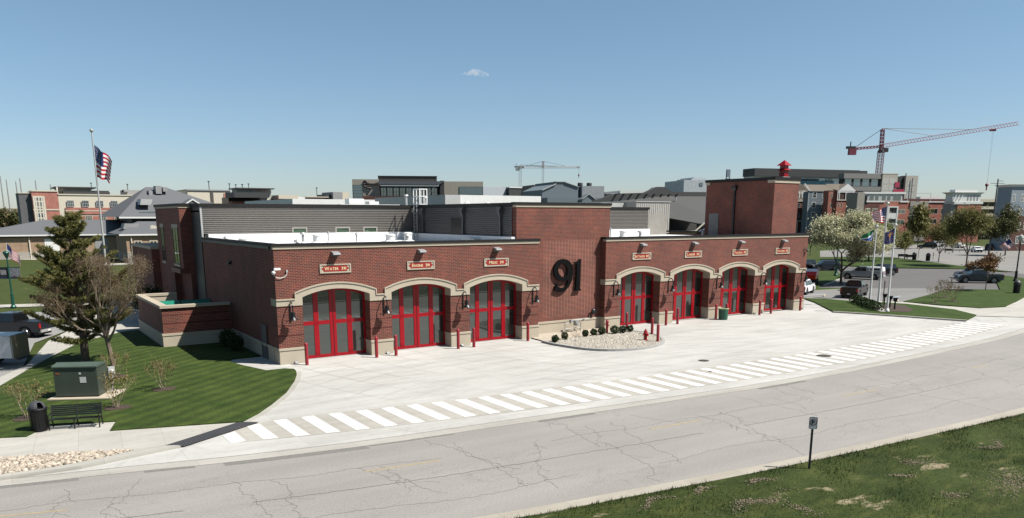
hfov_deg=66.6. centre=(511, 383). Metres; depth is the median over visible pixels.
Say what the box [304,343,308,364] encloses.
bollard
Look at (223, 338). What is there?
round shrub
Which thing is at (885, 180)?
window
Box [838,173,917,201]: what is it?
construction block
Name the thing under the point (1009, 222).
tree
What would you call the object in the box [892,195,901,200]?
window
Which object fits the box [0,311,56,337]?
pickup truck
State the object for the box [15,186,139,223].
school building
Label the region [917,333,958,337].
crosswalk bar
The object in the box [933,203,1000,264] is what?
tree
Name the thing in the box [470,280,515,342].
bay door
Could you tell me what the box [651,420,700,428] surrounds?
line dash
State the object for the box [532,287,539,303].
gooseneck lamp
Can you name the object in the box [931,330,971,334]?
crosswalk bar
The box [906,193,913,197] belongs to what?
window
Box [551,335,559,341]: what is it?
round shrub
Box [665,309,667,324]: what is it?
bollard
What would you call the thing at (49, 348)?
driveway
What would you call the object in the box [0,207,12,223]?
tree
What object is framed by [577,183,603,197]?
tank roof block
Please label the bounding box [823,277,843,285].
kerb
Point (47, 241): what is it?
garage door
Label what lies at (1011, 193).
blue grey apartments
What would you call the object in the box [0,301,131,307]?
footpath
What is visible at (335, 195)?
brick shops
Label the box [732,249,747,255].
bay sign
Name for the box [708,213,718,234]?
tower door
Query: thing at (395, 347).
bollard
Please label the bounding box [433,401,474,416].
crosswalk bar
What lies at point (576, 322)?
gas meter
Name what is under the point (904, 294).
parking lot entry
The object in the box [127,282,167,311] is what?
sapling
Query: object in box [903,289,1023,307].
grass island
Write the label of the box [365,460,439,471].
line dash
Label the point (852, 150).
tower crane
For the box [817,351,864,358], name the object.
crosswalk bar
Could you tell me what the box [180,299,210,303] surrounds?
dumpster
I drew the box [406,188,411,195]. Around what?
window
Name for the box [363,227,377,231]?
clerestory window
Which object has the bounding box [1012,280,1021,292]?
litter bin
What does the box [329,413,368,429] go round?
crosswalk bar
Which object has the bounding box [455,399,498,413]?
crosswalk bar
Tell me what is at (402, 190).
window
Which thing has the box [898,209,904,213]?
window
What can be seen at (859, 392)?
line dash
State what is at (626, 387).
crosswalk bar
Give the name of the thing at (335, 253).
wall light
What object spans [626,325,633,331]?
round shrub
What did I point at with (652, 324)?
bollard
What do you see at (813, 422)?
parking sign
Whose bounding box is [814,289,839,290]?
kerb
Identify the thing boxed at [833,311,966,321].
kerb
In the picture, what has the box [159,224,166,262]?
tall window
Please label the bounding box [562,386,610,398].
crosswalk bar
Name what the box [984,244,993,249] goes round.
suv
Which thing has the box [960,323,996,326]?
crosswalk bar
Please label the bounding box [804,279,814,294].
suv
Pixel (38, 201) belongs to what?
window
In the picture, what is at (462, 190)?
window
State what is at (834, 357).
crosswalk bar
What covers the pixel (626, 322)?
bollard
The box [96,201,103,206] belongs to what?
window
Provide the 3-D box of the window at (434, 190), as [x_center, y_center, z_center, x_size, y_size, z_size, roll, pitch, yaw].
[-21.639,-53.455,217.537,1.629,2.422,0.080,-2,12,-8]
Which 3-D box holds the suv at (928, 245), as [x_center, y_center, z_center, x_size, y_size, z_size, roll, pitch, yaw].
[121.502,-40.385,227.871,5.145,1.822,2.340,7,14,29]
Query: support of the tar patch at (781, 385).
on the road
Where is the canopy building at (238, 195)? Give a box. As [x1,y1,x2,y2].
[222,188,273,203]
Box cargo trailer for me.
[0,332,31,361]
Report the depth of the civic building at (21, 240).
174.66 m
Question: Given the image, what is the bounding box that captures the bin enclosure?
[135,292,231,346]
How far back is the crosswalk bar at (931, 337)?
60.78 m
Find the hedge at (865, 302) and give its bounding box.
[849,294,883,310]
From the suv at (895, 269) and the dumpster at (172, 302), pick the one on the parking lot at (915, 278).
the suv at (895, 269)
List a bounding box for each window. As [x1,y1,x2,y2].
[32,196,46,220]
[67,200,74,206]
[81,200,88,206]
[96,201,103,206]
[110,201,117,206]
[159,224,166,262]
[171,224,180,266]
[292,227,306,232]
[335,227,349,232]
[353,185,362,198]
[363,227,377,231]
[380,187,386,195]
[387,187,392,195]
[393,187,398,195]
[400,187,405,195]
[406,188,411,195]
[412,188,417,195]
[425,188,430,195]
[431,188,436,194]
[459,187,482,194]
[869,195,873,200]
[883,178,887,183]
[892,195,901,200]
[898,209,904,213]
[906,187,914,191]
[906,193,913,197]
[907,180,915,184]
[930,208,937,213]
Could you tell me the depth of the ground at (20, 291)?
105.67 m
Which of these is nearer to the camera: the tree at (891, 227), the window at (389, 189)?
the tree at (891, 227)
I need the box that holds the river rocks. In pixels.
[0,449,131,473]
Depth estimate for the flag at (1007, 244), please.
111.11 m
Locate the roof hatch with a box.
[462,238,479,239]
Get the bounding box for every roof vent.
[300,232,305,242]
[311,234,323,242]
[383,234,395,241]
[402,232,413,240]
[403,233,409,240]
[619,230,626,236]
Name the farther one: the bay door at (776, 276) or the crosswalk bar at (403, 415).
the bay door at (776, 276)
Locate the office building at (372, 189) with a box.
[352,176,482,199]
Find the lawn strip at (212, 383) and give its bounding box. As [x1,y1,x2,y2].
[0,330,296,437]
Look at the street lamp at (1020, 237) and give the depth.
111.36 m
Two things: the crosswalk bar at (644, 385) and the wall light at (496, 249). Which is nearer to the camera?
the crosswalk bar at (644, 385)
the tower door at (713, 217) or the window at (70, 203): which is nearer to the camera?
the tower door at (713, 217)
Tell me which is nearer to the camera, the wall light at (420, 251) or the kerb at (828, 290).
the wall light at (420, 251)
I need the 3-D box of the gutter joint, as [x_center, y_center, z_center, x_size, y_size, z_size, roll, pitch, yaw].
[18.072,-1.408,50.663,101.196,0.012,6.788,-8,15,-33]
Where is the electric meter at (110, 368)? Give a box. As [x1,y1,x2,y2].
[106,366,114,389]
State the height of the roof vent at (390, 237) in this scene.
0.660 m
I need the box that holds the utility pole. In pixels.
[988,179,1004,253]
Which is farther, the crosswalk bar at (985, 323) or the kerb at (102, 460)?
the crosswalk bar at (985, 323)
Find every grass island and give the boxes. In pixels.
[803,298,975,319]
[812,257,1012,271]
[815,271,842,290]
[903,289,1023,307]
[996,276,1023,292]
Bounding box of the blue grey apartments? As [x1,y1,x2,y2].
[991,184,1023,250]
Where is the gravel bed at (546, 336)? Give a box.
[532,328,661,348]
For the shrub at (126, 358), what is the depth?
45.60 m
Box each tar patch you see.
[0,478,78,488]
[144,466,195,472]
[224,446,368,465]
[369,433,452,445]
[539,413,594,421]
[757,381,806,388]
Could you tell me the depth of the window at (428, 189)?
217.25 m
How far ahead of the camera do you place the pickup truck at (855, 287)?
90.57 m
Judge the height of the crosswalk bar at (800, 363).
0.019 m
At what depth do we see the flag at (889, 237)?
75.03 m
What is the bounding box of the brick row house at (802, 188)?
[796,184,806,232]
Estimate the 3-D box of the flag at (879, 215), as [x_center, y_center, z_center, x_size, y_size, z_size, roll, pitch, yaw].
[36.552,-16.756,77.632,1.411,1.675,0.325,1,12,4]
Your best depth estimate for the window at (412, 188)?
216.78 m
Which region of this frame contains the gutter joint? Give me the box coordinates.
[15,328,1023,478]
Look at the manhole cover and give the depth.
52.90 m
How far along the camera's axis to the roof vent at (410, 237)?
68.06 m
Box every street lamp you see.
[0,251,20,307]
[833,244,839,275]
[1013,234,1023,280]
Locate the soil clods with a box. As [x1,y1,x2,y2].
[630,439,1023,516]
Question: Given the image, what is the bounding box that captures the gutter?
[0,329,1023,485]
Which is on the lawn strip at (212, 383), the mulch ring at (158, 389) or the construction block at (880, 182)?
the mulch ring at (158, 389)
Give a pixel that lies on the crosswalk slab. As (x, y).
(246, 433)
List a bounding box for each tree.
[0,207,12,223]
[0,209,18,227]
[3,209,18,226]
[16,208,132,361]
[21,249,151,365]
[805,229,815,252]
[806,204,901,283]
[849,209,907,260]
[894,229,917,257]
[900,201,934,248]
[918,219,963,261]
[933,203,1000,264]
[961,249,1005,289]
[984,201,1023,255]
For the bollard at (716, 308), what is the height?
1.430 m
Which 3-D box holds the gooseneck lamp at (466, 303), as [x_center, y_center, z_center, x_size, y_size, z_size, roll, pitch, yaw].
[-3.326,-5.976,55.993,0.580,1.304,0.862,-8,15,-33]
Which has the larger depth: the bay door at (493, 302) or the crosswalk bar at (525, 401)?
the bay door at (493, 302)
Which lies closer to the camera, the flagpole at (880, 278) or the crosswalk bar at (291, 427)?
the crosswalk bar at (291, 427)
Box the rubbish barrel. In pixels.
[718,307,728,319]
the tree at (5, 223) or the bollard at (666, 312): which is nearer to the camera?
the bollard at (666, 312)
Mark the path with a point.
(1015, 309)
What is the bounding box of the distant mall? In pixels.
[604,191,644,196]
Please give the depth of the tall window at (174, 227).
67.25 m
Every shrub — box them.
[0,378,51,417]
[97,369,140,407]
[98,351,131,375]
[141,356,177,388]
[218,328,236,346]
[227,335,243,350]
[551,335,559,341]
[561,332,567,338]
[582,330,588,335]
[590,328,596,334]
[597,327,605,334]
[610,325,619,333]
[619,325,626,332]
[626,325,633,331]
[927,285,943,301]
[937,278,955,296]
[946,284,965,300]
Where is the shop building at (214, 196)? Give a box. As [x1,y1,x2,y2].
[176,189,230,202]
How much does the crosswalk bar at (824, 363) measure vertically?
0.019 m
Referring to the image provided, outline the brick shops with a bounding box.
[271,192,348,199]
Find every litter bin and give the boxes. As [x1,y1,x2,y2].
[27,401,48,431]
[912,252,916,259]
[925,253,930,260]
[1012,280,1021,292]
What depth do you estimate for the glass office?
434.57 m
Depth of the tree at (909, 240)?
168.61 m
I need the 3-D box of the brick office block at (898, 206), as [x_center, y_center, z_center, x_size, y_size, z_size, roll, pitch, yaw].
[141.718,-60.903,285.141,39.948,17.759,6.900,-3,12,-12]
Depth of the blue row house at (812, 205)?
289.46 m
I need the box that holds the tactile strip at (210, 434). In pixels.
[168,422,256,445]
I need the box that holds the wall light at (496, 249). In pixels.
[493,247,501,251]
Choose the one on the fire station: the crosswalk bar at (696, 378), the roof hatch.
the roof hatch
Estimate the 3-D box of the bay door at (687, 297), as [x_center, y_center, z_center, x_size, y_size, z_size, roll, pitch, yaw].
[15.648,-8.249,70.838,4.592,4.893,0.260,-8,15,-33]
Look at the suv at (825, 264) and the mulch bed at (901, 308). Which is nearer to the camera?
the mulch bed at (901, 308)
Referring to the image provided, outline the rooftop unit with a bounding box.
[340,199,378,204]
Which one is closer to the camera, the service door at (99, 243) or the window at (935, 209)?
the service door at (99, 243)
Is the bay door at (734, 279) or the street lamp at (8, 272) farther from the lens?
the street lamp at (8, 272)
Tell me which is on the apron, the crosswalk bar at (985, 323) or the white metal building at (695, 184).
the crosswalk bar at (985, 323)
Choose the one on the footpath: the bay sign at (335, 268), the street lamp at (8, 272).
the street lamp at (8, 272)
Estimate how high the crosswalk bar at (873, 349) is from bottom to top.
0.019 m
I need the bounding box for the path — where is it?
[805,298,1023,316]
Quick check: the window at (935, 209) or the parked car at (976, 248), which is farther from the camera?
the window at (935, 209)
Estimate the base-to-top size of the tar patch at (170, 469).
0.005 m
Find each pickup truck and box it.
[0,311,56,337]
[840,280,868,296]
[842,266,885,279]
[953,269,1004,282]
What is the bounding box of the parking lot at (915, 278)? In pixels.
[818,266,1023,299]
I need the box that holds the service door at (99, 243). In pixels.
[95,238,108,250]
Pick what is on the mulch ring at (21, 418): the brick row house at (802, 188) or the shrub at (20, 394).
the shrub at (20, 394)
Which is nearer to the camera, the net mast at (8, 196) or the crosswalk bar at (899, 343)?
the crosswalk bar at (899, 343)
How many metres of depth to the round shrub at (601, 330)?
61.37 m
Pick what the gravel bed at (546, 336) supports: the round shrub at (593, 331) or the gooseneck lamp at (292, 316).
the round shrub at (593, 331)
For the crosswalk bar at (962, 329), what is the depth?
65.06 m
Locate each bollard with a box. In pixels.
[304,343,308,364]
[374,337,377,357]
[394,335,397,355]
[457,329,459,348]
[472,328,474,346]
[526,322,528,340]
[625,312,627,326]
[651,318,653,333]
[656,324,659,340]
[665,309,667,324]
[676,308,678,323]
[714,304,717,319]
[758,300,760,314]
[770,299,772,313]
[799,296,801,310]
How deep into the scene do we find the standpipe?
61.96 m
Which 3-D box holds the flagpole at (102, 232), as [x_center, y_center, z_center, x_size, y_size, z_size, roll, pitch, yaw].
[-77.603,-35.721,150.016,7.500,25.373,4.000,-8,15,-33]
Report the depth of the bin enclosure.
57.14 m
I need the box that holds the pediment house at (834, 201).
[822,184,856,241]
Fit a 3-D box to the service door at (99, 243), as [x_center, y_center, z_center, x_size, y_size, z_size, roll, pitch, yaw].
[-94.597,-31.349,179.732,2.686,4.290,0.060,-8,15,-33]
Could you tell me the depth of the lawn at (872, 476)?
26.79 m
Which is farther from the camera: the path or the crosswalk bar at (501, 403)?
the path
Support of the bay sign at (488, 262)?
attached to the fire station
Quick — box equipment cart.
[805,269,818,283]
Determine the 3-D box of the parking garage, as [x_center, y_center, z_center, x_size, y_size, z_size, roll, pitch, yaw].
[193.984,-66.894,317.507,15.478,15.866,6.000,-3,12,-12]
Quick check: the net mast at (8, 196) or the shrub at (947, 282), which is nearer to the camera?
the shrub at (947, 282)
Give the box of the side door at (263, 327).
[260,323,268,359]
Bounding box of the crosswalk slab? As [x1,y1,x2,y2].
[229,321,1004,441]
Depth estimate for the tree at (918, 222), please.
223.87 m
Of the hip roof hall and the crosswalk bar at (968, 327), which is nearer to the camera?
the crosswalk bar at (968, 327)
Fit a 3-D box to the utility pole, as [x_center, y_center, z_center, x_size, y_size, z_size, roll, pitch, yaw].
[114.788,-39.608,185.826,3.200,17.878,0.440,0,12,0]
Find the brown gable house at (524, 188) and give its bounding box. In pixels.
[521,185,534,195]
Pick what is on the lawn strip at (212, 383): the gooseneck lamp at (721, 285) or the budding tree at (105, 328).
the budding tree at (105, 328)
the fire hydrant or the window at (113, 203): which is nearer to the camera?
the fire hydrant
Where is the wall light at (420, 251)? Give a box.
[417,249,425,253]
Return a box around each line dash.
[0,509,66,516]
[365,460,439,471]
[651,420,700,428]
[842,389,876,395]
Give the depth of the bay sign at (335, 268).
50.54 m
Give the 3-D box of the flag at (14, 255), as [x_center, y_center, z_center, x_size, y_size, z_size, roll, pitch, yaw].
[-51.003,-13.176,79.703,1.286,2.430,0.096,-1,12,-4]
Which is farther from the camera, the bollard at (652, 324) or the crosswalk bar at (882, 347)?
the bollard at (652, 324)
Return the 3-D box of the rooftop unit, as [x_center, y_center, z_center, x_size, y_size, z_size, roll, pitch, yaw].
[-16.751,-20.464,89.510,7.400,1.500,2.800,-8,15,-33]
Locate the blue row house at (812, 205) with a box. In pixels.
[800,183,827,232]
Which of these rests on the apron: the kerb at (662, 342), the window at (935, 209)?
the kerb at (662, 342)
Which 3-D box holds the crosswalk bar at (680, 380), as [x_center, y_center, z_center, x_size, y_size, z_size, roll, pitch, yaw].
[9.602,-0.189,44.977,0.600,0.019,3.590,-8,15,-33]
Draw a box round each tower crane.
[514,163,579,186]
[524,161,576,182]
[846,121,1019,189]
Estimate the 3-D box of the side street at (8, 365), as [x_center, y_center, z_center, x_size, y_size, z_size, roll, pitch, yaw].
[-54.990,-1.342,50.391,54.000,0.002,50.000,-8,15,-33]
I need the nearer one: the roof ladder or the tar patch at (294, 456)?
the tar patch at (294, 456)
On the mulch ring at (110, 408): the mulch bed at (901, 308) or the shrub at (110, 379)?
the shrub at (110, 379)
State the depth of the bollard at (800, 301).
77.98 m
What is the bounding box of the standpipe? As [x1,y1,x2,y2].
[604,320,608,333]
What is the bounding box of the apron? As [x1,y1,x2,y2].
[15,298,1023,484]
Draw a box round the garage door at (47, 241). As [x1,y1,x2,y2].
[44,239,59,250]
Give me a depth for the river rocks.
29.89 m
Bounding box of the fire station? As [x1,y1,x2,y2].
[131,177,809,364]
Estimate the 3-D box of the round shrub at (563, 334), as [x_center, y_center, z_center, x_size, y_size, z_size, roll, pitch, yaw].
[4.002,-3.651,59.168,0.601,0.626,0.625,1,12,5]
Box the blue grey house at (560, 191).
[522,181,599,202]
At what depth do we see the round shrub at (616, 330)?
61.86 m
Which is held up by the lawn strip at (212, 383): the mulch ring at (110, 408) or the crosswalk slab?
the mulch ring at (110, 408)
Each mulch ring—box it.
[12,415,29,420]
[104,405,131,410]
[151,387,176,391]
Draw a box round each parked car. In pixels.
[950,243,965,247]
[970,246,982,251]
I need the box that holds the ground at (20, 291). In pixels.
[0,239,1021,485]
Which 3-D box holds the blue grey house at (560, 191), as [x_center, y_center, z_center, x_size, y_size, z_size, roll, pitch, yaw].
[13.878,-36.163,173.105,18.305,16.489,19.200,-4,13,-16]
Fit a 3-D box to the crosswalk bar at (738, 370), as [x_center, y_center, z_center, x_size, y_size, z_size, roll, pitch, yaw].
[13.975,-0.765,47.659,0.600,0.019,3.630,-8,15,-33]
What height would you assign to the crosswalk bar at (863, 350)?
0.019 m
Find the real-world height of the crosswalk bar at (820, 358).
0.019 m
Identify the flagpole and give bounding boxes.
[89,129,127,264]
[869,225,878,298]
[877,202,889,304]
[884,223,897,310]
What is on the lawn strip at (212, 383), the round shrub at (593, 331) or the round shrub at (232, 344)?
the round shrub at (232, 344)
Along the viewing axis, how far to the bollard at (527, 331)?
59.00 m
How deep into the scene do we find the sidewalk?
33.07 m
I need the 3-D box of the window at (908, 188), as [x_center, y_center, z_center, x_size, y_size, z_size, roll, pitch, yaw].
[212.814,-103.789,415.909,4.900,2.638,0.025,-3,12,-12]
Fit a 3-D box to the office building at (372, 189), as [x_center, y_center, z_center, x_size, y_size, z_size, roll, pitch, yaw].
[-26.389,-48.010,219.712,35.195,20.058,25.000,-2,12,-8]
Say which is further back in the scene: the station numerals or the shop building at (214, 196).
the shop building at (214, 196)
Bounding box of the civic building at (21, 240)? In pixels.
[0,220,122,259]
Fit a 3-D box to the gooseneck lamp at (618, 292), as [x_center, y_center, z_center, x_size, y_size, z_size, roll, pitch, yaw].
[8.709,-7.827,64.602,0.580,1.304,0.862,-8,15,-33]
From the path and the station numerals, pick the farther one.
the path
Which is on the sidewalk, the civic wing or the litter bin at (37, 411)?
the litter bin at (37, 411)
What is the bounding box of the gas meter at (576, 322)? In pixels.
[565,316,589,330]
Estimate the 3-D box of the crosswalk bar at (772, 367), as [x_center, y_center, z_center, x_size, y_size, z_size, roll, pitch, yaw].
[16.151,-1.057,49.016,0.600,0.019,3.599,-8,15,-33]
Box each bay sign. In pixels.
[319,263,350,273]
[407,260,434,269]
[484,258,508,266]
[632,252,650,259]
[684,251,701,257]
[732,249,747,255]
[775,248,789,253]
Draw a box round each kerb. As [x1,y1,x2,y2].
[0,445,180,480]
[244,371,301,421]
[474,407,1023,517]
[541,330,664,350]
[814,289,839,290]
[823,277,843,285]
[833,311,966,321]
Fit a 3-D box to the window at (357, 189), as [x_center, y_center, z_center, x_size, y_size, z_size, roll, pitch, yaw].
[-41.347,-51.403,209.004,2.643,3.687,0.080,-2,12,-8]
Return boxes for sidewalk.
[0,422,232,456]
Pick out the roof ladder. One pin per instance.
(419, 196)
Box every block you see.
[245,199,374,203]
[375,195,540,204]
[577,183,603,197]
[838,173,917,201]
[845,192,944,241]
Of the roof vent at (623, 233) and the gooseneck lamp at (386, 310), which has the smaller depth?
the gooseneck lamp at (386, 310)
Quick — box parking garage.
[979,199,996,238]
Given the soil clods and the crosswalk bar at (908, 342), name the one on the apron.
the crosswalk bar at (908, 342)
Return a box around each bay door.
[302,288,366,359]
[391,284,445,350]
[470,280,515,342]
[619,271,653,325]
[672,269,702,320]
[720,266,747,314]
[763,264,788,311]
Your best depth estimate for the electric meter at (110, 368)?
41.37 m
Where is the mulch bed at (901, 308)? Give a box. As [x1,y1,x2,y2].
[883,304,912,311]
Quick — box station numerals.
[553,259,580,291]
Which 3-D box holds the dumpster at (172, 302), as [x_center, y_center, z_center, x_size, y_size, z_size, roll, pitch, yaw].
[-27.567,-5.337,62.065,2.332,2.464,2.142,-8,15,-33]
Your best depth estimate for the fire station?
63.23 m
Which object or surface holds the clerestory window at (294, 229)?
in the fire station
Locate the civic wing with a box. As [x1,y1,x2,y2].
[109,221,157,262]
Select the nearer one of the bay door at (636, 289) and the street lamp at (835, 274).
the bay door at (636, 289)
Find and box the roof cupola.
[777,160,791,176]
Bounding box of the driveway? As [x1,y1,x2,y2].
[0,304,139,384]
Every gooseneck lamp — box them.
[289,302,297,321]
[383,296,390,314]
[462,291,469,308]
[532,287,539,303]
[613,281,620,296]
[667,278,675,292]
[716,275,723,288]
[760,272,768,285]
[801,270,808,282]
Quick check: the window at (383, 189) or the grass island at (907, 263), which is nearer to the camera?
the grass island at (907, 263)
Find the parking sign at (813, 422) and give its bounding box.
[808,417,817,468]
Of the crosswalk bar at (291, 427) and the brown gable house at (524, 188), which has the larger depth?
the brown gable house at (524, 188)
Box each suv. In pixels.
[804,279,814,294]
[806,259,816,268]
[809,260,840,270]
[874,264,898,275]
[918,242,936,248]
[953,267,988,275]
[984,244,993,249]
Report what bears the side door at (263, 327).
in the fire station
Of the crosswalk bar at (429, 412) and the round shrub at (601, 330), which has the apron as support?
the crosswalk bar at (429, 412)
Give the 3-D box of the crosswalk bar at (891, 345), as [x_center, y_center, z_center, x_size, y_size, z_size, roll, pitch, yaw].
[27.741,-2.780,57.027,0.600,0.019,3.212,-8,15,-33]
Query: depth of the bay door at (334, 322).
52.12 m
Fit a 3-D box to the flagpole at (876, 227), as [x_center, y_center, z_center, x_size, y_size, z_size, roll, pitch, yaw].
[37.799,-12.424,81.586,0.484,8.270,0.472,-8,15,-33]
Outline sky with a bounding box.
[0,0,1023,208]
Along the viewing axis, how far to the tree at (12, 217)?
321.35 m
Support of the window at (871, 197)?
in the brick office block at (898, 206)
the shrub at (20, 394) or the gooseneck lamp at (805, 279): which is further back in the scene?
the gooseneck lamp at (805, 279)
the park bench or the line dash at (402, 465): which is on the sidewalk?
the park bench
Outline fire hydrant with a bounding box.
[643,329,648,339]
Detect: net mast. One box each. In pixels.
[0,176,4,207]
[6,180,10,210]
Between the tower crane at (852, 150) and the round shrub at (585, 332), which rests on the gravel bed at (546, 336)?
the round shrub at (585, 332)
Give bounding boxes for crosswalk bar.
[223,431,244,442]
[247,424,277,438]
[274,419,309,435]
[301,416,339,432]
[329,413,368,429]
[356,410,396,425]
[382,407,424,422]
[406,404,450,419]
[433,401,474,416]
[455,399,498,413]
[477,396,523,410]
[501,394,547,407]
[521,391,569,404]
[542,389,590,401]
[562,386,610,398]
[583,384,630,396]
[600,381,650,393]
[619,379,667,390]
[638,377,687,388]
[653,375,702,385]
[669,372,721,383]
[686,370,736,380]
[702,368,752,378]
[716,366,767,375]
[730,364,779,373]
[745,362,794,371]
[758,360,808,369]
[771,358,820,366]
[784,356,831,364]
[796,354,842,362]
[807,352,853,360]
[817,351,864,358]
[830,349,875,356]
[842,347,884,354]
[850,346,893,352]
[860,344,902,350]
[871,342,911,348]
[878,341,920,346]
[887,339,929,344]
[897,337,936,342]
[902,336,942,341]
[912,334,950,339]
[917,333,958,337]
[925,331,963,336]
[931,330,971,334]
[938,328,975,333]
[942,327,982,331]
[950,325,986,329]
[954,324,992,328]
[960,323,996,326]
[967,321,1002,325]
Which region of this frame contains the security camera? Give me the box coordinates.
[271,268,287,278]
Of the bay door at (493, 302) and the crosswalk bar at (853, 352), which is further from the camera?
the bay door at (493, 302)
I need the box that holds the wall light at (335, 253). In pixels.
[331,251,340,256]
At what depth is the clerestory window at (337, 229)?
69.58 m
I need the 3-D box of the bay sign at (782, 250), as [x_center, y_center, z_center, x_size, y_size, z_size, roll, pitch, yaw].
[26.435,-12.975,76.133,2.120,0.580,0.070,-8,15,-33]
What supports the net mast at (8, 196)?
on the ground at (20, 291)
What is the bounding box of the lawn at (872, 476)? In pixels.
[520,413,1023,517]
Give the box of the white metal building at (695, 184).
[665,177,706,191]
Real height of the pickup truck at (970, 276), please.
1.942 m
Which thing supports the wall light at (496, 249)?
attached to the fire station
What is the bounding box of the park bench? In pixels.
[47,402,103,430]
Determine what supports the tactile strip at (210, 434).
on the sidewalk
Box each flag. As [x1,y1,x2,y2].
[6,243,20,265]
[94,145,111,183]
[861,230,874,240]
[872,207,886,223]
[884,229,893,243]
[999,238,1018,250]
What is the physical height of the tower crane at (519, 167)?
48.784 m
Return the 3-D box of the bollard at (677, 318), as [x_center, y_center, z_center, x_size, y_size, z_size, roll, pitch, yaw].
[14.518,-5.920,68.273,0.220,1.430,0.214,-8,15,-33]
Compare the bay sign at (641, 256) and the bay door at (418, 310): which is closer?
the bay door at (418, 310)
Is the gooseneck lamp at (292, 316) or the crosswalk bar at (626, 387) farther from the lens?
the gooseneck lamp at (292, 316)
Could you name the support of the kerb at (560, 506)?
on the ground at (20, 291)
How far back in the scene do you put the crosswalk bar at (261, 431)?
34.26 m
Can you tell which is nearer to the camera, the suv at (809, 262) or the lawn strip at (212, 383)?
the lawn strip at (212, 383)
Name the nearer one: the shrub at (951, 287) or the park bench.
the park bench
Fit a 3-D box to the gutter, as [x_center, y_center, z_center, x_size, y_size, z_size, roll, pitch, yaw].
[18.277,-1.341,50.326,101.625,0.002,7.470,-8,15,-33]
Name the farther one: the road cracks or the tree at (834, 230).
the tree at (834, 230)
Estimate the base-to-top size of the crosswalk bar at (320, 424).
0.019 m
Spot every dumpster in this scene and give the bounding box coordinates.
[159,300,180,304]
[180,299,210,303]
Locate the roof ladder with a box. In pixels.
[413,189,427,239]
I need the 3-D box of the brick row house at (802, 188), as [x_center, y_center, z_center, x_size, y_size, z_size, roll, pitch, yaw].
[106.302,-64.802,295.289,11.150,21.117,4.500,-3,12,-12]
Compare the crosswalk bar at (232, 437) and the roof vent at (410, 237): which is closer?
the crosswalk bar at (232, 437)
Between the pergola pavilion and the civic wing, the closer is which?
the civic wing
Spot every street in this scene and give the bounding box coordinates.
[0,312,76,376]
[820,244,1023,273]
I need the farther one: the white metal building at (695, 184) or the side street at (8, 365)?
the white metal building at (695, 184)
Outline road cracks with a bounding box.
[5,348,1023,517]
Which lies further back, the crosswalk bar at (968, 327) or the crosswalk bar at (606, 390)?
the crosswalk bar at (968, 327)
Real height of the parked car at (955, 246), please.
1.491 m
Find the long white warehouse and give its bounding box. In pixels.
[483,187,521,195]
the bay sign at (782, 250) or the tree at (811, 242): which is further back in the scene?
the tree at (811, 242)
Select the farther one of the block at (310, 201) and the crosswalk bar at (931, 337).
the block at (310, 201)
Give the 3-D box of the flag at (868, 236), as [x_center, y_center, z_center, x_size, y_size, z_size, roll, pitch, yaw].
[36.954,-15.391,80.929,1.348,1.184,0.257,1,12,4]
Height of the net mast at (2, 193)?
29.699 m
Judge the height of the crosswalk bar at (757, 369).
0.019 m
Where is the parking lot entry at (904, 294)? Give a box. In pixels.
[804,288,957,301]
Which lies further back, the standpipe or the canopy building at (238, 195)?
the canopy building at (238, 195)
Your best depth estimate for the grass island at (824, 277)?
116.91 m
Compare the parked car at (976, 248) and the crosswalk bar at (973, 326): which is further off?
the parked car at (976, 248)
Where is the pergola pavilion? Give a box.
[941,190,984,242]
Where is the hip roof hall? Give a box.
[98,186,210,223]
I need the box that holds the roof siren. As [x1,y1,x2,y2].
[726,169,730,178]
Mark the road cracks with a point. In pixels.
(540, 454)
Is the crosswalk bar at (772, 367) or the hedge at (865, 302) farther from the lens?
the hedge at (865, 302)
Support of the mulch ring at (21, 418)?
on the lawn strip at (212, 383)
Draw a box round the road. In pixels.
[0,333,1023,517]
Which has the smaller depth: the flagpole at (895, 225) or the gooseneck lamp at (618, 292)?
the gooseneck lamp at (618, 292)
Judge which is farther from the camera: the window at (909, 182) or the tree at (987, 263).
the window at (909, 182)
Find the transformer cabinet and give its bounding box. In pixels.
[47,361,125,400]
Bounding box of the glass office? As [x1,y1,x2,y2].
[743,168,867,191]
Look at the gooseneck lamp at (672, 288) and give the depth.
67.91 m
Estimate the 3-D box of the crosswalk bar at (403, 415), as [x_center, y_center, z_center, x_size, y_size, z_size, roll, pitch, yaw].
[-5.229,1.492,37.161,0.600,0.019,3.513,-8,15,-33]
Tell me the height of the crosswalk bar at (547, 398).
0.019 m
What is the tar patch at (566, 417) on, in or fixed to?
on the road
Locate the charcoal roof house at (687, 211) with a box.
[592,187,705,233]
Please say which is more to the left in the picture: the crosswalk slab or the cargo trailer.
the cargo trailer
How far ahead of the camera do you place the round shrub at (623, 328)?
62.22 m
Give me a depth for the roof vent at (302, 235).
63.25 m

